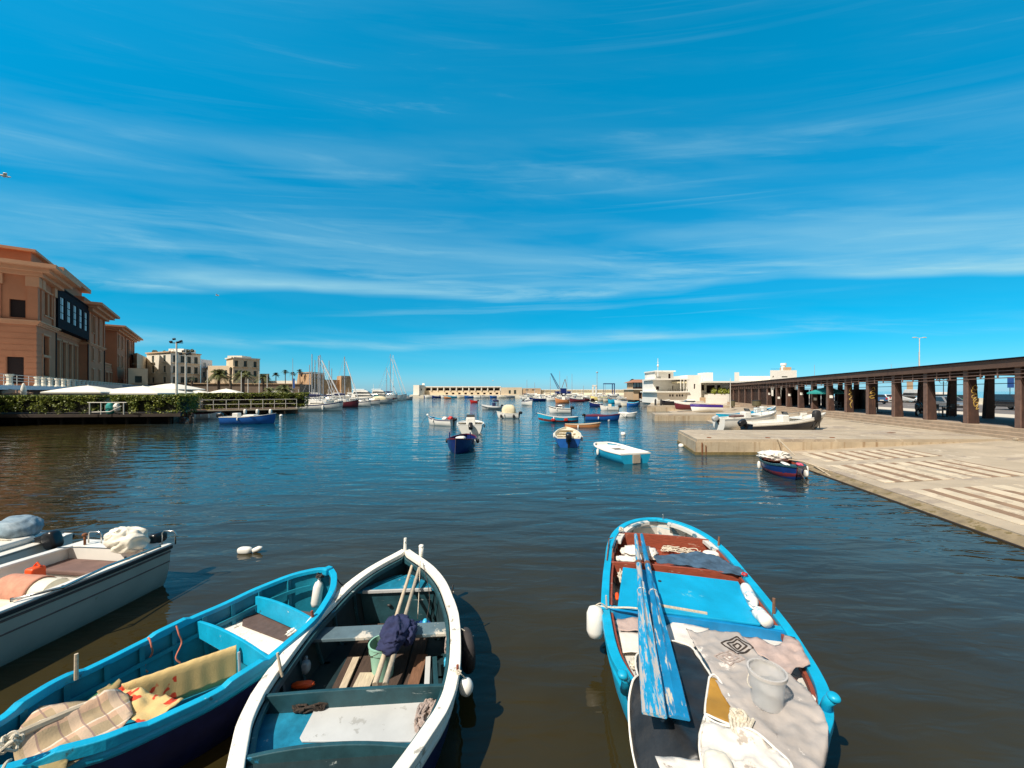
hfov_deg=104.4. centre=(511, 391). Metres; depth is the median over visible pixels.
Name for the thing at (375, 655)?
bucket
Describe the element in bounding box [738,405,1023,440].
steps
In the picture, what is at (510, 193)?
sky
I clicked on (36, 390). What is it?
theatre terrace
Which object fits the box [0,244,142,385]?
theatre building
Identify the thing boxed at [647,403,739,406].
quay
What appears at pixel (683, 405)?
wooden boat
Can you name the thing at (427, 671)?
loose plank
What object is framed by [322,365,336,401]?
sailboat
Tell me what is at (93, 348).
window
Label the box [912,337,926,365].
street lamp
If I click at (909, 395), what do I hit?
parked van
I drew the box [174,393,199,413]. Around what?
hedge
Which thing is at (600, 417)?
motor boat
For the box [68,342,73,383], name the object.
window
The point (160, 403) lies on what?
hedge
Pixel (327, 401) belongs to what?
sailboat
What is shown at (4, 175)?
seagull
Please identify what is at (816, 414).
outboard motor
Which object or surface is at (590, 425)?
rowing boat
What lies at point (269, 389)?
palm tree
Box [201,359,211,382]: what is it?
town house
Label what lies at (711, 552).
white float
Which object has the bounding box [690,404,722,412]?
upturned boat
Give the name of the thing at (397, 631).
jacket
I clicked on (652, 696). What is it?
oar
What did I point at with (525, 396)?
moored boat
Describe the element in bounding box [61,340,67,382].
window
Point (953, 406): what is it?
cafe chair
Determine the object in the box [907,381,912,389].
stone tower
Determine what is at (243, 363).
town house
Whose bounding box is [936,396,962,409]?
parked car
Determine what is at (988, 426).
steps
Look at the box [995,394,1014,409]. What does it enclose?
moving car
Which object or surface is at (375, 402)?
moored boat
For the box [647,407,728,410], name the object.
pier face
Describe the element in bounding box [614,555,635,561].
white cloth roll
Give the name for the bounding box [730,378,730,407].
thin pole
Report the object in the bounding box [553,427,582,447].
motor boat
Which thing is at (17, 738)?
stern rope
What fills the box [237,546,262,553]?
mooring float
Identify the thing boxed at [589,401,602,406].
rowing boat
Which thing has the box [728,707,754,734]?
rope bundle
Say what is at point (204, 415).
rowing boat
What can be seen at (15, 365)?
window
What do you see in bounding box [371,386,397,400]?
motor yacht
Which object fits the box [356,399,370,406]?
moored boat
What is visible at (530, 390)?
town house
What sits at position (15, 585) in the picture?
salmon towel
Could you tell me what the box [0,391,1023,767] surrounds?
water
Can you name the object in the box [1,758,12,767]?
stern line
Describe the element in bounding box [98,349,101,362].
window
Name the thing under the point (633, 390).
restaurant pavilion
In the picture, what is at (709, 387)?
window
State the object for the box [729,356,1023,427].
waterfront canopy
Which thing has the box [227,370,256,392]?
palm tree
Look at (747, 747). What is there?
white tarpaulin
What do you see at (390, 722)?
flat board
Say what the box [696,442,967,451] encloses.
pier face
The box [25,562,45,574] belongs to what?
orange can
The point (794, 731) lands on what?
grey tarpaulin
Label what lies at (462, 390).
harbour building
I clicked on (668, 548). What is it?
tangled rope
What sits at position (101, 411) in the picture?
quay rail
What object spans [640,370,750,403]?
club house
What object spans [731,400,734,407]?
litter bin
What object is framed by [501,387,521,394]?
town house
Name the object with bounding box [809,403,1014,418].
pavement
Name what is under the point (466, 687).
ball fender
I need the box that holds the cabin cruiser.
[521,399,532,405]
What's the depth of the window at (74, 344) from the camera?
74.88 m
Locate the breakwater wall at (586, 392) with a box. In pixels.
[541,390,623,394]
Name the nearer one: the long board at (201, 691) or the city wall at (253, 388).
the long board at (201, 691)
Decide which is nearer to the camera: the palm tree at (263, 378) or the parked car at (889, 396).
the parked car at (889, 396)
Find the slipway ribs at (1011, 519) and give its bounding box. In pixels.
[909,484,1023,524]
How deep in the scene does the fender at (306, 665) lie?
3.92 m
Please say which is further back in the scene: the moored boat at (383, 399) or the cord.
the moored boat at (383, 399)
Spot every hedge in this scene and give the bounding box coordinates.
[0,394,110,413]
[110,394,193,415]
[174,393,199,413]
[198,392,309,409]
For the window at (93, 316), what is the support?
in the theatre building at (53, 320)
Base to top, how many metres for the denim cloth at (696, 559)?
0.044 m
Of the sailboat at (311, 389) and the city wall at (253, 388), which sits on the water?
the sailboat at (311, 389)
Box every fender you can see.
[301,656,310,674]
[311,578,323,607]
[454,671,472,696]
[460,627,475,673]
[587,603,606,638]
[703,749,733,767]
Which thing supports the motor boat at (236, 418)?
on the water
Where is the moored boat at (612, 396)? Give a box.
[603,389,617,401]
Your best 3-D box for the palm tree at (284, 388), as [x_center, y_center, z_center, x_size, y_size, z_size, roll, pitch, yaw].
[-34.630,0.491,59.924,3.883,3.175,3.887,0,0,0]
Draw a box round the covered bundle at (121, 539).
[103,526,149,553]
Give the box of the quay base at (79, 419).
[0,417,173,422]
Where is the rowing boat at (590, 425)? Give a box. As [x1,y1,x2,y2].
[565,422,606,427]
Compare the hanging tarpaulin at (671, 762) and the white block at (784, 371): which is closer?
the hanging tarpaulin at (671, 762)
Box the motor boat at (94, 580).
[0,530,175,666]
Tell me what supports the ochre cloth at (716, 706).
on the black mat at (651, 737)
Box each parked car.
[878,394,887,403]
[884,394,891,402]
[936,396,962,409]
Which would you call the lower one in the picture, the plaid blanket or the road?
the plaid blanket
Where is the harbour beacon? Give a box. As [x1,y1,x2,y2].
[592,372,597,396]
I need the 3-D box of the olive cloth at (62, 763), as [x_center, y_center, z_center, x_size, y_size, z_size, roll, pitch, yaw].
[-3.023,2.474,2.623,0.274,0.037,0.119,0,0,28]
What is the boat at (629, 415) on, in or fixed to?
on the water
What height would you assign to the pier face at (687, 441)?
0.900 m
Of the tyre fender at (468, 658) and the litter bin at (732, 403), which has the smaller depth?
the tyre fender at (468, 658)
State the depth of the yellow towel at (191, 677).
3.65 m
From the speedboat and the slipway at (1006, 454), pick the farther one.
the speedboat
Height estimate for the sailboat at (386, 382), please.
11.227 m
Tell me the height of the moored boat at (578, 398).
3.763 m
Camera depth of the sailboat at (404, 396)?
135.63 m
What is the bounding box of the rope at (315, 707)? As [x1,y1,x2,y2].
[292,702,327,713]
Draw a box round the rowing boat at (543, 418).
[531,413,578,422]
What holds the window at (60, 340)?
in the theatre building at (53, 320)
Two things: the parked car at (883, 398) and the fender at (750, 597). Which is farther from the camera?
the parked car at (883, 398)
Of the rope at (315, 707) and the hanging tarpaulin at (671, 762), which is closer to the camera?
the hanging tarpaulin at (671, 762)
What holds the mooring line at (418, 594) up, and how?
attached to the rowing boat at (271, 724)
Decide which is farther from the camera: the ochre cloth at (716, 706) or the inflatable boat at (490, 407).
the inflatable boat at (490, 407)
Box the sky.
[0,0,1023,390]
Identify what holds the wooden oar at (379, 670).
attached to the rowing boat at (271, 724)
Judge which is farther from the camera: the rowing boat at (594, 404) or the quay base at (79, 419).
the rowing boat at (594, 404)
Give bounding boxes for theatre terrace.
[0,385,130,412]
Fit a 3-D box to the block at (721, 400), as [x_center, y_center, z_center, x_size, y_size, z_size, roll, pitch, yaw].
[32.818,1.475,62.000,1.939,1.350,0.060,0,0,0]
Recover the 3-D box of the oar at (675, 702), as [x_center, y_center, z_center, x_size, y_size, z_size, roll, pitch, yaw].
[1.610,2.306,4.627,0.162,0.117,3.817,0,0,14]
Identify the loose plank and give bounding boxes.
[339,657,359,687]
[353,672,374,686]
[407,654,427,684]
[424,656,430,683]
[432,656,438,683]
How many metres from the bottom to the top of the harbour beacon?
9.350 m
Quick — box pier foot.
[677,440,757,454]
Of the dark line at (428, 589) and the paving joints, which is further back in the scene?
the paving joints
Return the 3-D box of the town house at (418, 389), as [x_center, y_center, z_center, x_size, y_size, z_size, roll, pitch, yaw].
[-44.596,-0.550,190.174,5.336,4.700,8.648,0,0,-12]
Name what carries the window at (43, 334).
in the theatre building at (53, 320)
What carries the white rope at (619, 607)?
attached to the rowing boat at (707, 598)
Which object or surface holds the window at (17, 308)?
in the theatre building at (53, 320)
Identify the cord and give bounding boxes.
[444,635,449,653]
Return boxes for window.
[7,357,23,383]
[10,299,25,317]
[42,333,50,356]
[42,355,50,376]
[44,290,49,317]
[49,293,53,319]
[57,338,61,382]
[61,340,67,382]
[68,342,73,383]
[73,344,78,383]
[91,315,94,333]
[91,347,94,361]
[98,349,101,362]
[135,376,141,382]
[707,385,713,392]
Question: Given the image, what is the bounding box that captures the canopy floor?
[772,403,1014,426]
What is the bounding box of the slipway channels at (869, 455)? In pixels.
[805,449,940,461]
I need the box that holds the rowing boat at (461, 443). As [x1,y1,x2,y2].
[446,432,478,457]
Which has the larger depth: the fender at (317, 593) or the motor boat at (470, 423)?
the motor boat at (470, 423)
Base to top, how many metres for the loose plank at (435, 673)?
0.018 m
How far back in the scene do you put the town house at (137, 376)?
100.85 m
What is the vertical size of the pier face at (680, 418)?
0.800 m
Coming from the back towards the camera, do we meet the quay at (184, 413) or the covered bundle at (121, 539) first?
the quay at (184, 413)
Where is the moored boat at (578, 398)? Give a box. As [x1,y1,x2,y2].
[569,392,584,401]
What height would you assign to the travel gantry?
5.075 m
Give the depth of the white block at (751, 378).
92.00 m
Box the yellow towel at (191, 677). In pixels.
[121,645,236,698]
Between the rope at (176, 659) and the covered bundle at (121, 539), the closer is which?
the rope at (176, 659)
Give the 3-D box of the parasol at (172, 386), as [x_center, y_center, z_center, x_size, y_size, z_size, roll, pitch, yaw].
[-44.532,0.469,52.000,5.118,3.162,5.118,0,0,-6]
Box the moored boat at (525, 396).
[522,393,535,398]
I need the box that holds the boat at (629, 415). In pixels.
[618,412,642,417]
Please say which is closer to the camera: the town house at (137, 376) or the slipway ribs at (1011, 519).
the slipway ribs at (1011, 519)
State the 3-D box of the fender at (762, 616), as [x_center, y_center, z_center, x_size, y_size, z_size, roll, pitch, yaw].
[2.684,2.425,4.302,0.158,0.138,0.288,0,0,6]
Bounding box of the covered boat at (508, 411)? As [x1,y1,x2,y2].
[490,405,521,417]
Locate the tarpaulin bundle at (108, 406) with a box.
[105,403,114,413]
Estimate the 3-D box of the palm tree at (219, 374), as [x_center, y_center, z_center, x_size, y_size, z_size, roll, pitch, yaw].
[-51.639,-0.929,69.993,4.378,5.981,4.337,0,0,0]
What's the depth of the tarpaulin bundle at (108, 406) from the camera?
35.42 m
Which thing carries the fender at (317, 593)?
hanging from the rowing boat at (184, 731)
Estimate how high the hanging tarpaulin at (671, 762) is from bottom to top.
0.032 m
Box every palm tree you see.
[188,376,195,390]
[204,369,231,389]
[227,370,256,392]
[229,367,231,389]
[253,374,271,392]
[263,387,277,392]
[273,384,294,394]
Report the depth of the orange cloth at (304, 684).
3.74 m
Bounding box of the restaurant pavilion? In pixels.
[623,379,644,399]
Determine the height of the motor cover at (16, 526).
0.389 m
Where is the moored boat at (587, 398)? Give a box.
[583,397,593,400]
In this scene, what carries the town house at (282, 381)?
on the city wall at (253, 388)
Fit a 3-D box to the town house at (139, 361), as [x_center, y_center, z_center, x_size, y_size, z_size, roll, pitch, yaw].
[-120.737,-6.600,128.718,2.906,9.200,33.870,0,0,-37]
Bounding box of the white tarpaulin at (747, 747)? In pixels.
[698,715,793,767]
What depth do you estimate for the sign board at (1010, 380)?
41.97 m
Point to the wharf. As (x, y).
(230, 411)
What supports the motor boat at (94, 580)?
on the water
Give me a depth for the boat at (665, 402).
60.60 m
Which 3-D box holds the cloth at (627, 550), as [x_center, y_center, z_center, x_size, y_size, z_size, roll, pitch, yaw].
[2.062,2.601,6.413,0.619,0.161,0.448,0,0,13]
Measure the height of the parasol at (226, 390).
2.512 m
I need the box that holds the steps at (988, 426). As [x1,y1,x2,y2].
[727,402,1023,432]
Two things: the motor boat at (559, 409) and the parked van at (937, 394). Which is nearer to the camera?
the motor boat at (559, 409)
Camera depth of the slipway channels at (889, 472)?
13.54 m
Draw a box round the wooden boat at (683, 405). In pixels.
[674,399,707,409]
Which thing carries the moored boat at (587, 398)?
on the water
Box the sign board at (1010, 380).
[1007,378,1013,387]
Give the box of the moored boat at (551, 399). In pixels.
[546,396,558,400]
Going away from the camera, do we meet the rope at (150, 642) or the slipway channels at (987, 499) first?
the rope at (150, 642)
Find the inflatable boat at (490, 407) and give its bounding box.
[477,400,502,409]
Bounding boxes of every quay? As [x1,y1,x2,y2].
[105,399,219,419]
[409,395,623,397]
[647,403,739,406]
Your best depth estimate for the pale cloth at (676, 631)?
4.13 m
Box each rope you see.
[0,730,24,754]
[145,637,153,672]
[175,625,182,663]
[292,702,327,713]
[316,572,324,578]
[414,698,436,733]
[597,605,637,608]
[617,569,621,582]
[661,545,700,552]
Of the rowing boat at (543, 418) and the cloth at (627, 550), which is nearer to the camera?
the cloth at (627, 550)
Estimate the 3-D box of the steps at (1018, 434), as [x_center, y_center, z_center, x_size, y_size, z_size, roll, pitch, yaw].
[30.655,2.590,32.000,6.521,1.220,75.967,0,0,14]
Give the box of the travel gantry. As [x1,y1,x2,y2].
[603,383,614,395]
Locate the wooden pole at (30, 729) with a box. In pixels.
[0,703,83,743]
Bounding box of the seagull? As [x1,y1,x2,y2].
[0,172,10,177]
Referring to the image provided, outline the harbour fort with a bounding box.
[297,372,351,394]
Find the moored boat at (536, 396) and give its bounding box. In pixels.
[527,394,541,398]
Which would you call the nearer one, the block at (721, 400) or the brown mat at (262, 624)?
the brown mat at (262, 624)
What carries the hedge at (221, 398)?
on the wharf
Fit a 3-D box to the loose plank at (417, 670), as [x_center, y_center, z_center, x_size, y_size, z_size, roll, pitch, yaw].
[-0.947,2.800,3.977,0.110,0.018,0.484,0,0,-1]
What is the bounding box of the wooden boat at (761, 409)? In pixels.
[716,406,775,417]
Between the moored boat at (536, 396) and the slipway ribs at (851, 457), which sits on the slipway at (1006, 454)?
the slipway ribs at (851, 457)
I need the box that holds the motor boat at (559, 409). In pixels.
[545,405,573,412]
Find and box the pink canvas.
[743,635,809,673]
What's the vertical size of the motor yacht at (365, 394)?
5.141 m
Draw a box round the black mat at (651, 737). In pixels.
[628,640,710,767]
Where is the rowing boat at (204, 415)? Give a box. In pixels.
[191,411,223,418]
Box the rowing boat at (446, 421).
[423,414,456,425]
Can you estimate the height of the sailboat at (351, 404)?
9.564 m
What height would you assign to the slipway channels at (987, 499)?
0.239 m
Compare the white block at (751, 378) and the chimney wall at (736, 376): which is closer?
the chimney wall at (736, 376)
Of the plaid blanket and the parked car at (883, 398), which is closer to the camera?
the plaid blanket
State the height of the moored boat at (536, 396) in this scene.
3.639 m
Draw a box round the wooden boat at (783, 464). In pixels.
[756,450,828,485]
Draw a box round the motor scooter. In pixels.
[915,402,922,415]
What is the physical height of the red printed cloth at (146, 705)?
0.070 m
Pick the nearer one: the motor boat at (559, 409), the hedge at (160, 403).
the hedge at (160, 403)
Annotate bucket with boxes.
[368,635,393,681]
[747,658,787,713]
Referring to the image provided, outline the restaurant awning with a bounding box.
[80,385,154,398]
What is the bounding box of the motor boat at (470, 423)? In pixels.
[457,414,484,434]
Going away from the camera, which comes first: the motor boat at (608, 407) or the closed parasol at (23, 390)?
the closed parasol at (23, 390)
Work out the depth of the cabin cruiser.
83.50 m
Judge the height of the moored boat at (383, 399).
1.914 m
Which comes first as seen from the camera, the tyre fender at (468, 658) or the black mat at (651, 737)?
the black mat at (651, 737)
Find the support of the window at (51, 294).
in the theatre building at (53, 320)
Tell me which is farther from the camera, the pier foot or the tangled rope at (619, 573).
the pier foot
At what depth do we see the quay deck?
35.64 m
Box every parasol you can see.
[0,389,33,394]
[20,383,26,394]
[40,385,110,394]
[81,385,192,394]
[149,383,205,389]
[190,390,206,402]
[208,388,242,392]
[807,387,843,409]
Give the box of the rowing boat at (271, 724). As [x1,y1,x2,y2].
[226,538,461,767]
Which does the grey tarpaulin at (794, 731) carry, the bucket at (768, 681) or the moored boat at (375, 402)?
the bucket at (768, 681)
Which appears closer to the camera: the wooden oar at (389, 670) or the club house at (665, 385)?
the wooden oar at (389, 670)
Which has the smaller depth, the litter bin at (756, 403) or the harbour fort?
the litter bin at (756, 403)
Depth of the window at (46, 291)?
57.82 m
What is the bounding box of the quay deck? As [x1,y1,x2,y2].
[0,411,183,417]
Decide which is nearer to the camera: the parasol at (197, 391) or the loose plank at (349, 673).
the loose plank at (349, 673)
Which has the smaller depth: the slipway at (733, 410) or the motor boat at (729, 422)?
the motor boat at (729, 422)
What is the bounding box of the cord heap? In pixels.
[629,657,636,670]
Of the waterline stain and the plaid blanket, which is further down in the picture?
the plaid blanket
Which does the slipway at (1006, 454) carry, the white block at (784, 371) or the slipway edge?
the slipway edge
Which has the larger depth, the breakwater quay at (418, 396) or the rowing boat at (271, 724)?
the breakwater quay at (418, 396)
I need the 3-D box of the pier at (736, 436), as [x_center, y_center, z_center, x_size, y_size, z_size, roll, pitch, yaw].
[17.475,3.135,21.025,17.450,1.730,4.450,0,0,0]
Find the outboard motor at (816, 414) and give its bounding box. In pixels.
[812,410,820,428]
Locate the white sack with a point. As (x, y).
(115, 405)
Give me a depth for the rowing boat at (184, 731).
3.52 m
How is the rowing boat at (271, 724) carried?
on the water
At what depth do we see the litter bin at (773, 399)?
53.22 m
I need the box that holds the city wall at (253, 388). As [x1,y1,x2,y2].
[148,383,317,397]
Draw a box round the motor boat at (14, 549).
[0,530,74,564]
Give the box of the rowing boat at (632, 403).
[627,401,638,405]
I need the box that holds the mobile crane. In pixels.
[550,373,570,394]
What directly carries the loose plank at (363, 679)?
on the rowing boat at (271, 724)
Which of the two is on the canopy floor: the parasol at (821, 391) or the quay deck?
the parasol at (821, 391)
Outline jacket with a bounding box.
[376,613,417,656]
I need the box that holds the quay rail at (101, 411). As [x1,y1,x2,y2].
[87,402,126,413]
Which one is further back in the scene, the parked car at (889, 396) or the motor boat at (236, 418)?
the parked car at (889, 396)
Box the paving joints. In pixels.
[688,431,987,438]
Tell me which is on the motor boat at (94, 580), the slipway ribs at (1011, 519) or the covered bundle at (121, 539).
the covered bundle at (121, 539)
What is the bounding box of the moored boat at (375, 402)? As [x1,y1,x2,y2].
[359,398,379,404]
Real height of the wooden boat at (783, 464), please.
0.859 m
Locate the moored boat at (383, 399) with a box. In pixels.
[372,396,392,402]
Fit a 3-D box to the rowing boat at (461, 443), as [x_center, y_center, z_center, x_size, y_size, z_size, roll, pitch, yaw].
[-2.595,2.605,20.089,1.760,1.110,4.375,0,0,2]
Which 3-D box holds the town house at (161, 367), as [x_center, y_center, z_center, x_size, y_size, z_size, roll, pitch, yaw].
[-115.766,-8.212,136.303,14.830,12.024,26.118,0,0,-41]
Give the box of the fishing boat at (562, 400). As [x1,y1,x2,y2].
[555,394,568,402]
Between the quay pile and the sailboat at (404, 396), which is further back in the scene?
the sailboat at (404, 396)
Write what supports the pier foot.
attached to the pier at (736, 436)
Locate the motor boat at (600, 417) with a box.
[582,413,626,420]
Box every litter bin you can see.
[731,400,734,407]
[751,400,760,407]
[771,396,775,404]
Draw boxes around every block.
[716,396,726,404]
[739,376,796,395]
[770,363,796,379]
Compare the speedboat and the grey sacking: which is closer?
the grey sacking
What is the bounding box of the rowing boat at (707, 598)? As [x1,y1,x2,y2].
[601,514,840,748]
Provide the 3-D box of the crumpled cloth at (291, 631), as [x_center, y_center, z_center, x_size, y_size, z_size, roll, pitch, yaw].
[-2.391,2.660,4.442,0.080,0.085,0.316,0,0,28]
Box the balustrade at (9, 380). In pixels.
[1,374,132,386]
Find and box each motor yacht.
[349,383,385,400]
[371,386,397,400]
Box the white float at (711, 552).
[703,550,719,556]
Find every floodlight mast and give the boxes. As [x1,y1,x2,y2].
[169,338,182,412]
[178,350,191,411]
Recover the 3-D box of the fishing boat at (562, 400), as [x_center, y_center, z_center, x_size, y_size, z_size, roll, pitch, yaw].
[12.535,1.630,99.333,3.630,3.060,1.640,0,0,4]
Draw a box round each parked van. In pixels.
[902,389,917,402]
[914,392,946,401]
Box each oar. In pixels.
[372,565,412,685]
[382,567,420,685]
[634,533,666,718]
[640,533,689,720]
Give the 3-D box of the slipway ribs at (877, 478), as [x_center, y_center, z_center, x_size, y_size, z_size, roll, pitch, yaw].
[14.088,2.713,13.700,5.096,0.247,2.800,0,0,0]
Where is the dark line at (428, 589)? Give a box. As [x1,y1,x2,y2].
[423,564,429,617]
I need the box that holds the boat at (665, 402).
[662,400,674,404]
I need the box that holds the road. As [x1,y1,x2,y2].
[809,399,1014,414]
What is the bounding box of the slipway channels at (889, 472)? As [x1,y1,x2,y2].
[839,460,1023,482]
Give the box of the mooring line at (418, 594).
[417,561,420,618]
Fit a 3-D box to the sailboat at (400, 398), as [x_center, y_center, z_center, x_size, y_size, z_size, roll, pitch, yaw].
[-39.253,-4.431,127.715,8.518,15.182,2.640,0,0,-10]
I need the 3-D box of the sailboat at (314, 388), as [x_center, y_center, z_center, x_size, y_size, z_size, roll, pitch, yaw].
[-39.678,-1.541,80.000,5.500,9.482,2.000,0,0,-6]
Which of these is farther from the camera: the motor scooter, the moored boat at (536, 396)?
the moored boat at (536, 396)
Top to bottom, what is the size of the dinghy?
0.720 m
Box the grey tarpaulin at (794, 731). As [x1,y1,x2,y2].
[686,629,827,767]
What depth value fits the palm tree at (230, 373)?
73.84 m
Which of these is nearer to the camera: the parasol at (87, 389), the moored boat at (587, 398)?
the parasol at (87, 389)
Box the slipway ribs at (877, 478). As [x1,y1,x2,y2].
[831,460,1023,482]
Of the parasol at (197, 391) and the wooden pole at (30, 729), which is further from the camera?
the parasol at (197, 391)
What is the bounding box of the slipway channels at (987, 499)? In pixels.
[919,487,1023,523]
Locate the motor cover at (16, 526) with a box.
[0,515,44,538]
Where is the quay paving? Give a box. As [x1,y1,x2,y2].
[787,412,926,429]
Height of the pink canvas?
0.052 m
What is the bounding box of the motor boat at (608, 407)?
[600,403,621,410]
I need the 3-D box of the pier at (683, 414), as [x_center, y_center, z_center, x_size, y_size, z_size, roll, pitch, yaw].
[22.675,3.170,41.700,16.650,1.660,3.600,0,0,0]
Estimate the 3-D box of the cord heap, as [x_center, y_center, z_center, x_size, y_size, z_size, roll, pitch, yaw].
[1.107,2.450,3.559,0.118,0.071,0.145,0,0,13]
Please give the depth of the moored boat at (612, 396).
112.56 m
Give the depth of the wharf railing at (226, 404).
51.20 m
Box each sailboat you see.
[295,360,342,410]
[306,356,333,402]
[308,381,312,401]
[310,372,324,399]
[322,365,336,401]
[331,356,358,407]
[379,368,396,394]
[382,361,406,399]
[387,354,402,400]
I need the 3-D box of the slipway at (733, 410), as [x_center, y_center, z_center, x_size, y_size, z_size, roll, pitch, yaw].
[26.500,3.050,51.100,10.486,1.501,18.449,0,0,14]
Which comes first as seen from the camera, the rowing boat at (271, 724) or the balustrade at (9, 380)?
the rowing boat at (271, 724)
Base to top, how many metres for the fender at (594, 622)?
0.378 m
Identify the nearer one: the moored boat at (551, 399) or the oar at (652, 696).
the oar at (652, 696)
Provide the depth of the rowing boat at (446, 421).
34.63 m
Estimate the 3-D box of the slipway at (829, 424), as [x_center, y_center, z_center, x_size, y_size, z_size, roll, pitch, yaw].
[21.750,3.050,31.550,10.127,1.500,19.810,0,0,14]
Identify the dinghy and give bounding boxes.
[593,442,650,463]
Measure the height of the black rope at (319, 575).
0.076 m
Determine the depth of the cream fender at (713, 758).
2.46 m
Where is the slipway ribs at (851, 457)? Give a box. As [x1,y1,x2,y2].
[800,449,936,461]
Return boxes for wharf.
[186,407,297,416]
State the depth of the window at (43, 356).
57.71 m
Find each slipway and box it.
[667,407,779,412]
[706,414,910,429]
[785,440,1023,535]
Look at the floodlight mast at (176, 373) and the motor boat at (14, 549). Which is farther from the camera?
the floodlight mast at (176, 373)
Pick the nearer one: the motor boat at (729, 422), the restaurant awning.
the motor boat at (729, 422)
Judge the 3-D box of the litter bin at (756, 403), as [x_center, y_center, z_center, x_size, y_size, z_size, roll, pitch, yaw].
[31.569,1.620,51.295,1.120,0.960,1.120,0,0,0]
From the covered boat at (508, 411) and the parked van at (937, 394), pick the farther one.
the parked van at (937, 394)
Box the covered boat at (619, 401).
[614,400,627,403]
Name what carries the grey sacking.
in the rowing boat at (707, 598)
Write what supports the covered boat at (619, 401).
on the water
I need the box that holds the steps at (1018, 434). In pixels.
[727,403,1023,436]
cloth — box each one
[38,759,67,767]
[97,679,121,693]
[118,687,183,722]
[285,628,296,635]
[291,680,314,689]
[619,622,708,652]
[620,545,658,560]
[653,551,744,575]
[704,673,732,724]
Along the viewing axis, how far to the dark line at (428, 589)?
4.88 m
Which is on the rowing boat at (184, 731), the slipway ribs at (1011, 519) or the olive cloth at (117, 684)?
the olive cloth at (117, 684)
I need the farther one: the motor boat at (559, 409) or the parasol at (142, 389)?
the motor boat at (559, 409)
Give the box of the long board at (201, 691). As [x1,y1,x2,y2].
[129,682,223,719]
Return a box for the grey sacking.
[617,617,637,630]
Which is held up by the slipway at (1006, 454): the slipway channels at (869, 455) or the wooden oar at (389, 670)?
the slipway channels at (869, 455)
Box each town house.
[128,368,147,394]
[133,353,146,368]
[145,349,201,382]
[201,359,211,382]
[208,366,228,382]
[225,356,259,382]
[270,381,296,382]
[413,385,424,394]
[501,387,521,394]
[522,388,540,394]
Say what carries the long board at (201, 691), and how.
in the rowing boat at (184, 731)
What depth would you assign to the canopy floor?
27.29 m
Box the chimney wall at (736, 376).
[734,372,738,380]
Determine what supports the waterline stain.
on the slipway edge
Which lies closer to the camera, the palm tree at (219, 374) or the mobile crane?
the palm tree at (219, 374)
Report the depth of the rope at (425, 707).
3.20 m
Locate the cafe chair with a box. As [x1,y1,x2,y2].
[943,404,954,416]
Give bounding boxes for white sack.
[113,403,120,411]
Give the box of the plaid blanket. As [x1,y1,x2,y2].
[13,688,132,767]
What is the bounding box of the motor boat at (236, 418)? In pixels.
[216,413,284,423]
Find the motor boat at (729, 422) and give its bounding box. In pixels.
[711,407,775,429]
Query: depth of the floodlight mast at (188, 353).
39.95 m
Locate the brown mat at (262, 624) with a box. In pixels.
[242,611,310,641]
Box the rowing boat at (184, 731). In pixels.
[0,566,336,767]
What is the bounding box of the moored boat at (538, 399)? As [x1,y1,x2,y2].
[529,396,545,400]
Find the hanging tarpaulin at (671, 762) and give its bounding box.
[655,756,701,767]
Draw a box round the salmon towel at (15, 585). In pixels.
[0,573,56,599]
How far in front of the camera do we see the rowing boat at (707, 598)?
4.71 m
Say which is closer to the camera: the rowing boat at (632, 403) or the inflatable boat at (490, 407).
the inflatable boat at (490, 407)
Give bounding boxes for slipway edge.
[791,458,1023,546]
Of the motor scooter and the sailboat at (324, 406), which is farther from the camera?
the sailboat at (324, 406)
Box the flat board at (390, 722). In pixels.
[300,702,428,741]
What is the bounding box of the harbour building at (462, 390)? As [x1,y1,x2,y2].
[425,386,500,394]
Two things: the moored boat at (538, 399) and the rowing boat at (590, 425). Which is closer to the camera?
the rowing boat at (590, 425)
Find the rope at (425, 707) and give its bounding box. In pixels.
[414,698,436,733]
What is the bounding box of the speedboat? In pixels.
[737,409,825,429]
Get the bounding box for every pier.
[652,413,796,419]
[679,430,1010,441]
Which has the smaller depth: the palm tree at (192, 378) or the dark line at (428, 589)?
the dark line at (428, 589)
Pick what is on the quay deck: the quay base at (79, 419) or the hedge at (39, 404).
the hedge at (39, 404)
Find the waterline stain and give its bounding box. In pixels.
[809,470,1023,548]
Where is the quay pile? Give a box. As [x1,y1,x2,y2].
[37,417,41,423]
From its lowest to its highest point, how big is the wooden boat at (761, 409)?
1.480 m
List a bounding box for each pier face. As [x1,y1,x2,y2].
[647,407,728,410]
[654,416,712,420]
[678,432,695,451]
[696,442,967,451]
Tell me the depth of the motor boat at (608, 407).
61.66 m
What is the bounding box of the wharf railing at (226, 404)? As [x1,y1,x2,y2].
[200,399,296,409]
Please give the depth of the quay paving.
27.55 m
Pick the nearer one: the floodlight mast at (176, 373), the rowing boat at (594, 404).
the floodlight mast at (176, 373)
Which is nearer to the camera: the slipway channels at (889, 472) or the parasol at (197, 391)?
the slipway channels at (889, 472)
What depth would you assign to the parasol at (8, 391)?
38.37 m
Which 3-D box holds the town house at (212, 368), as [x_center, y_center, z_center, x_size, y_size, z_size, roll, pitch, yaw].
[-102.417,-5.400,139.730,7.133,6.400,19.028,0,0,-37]
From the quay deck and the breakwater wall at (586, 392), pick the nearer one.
the quay deck

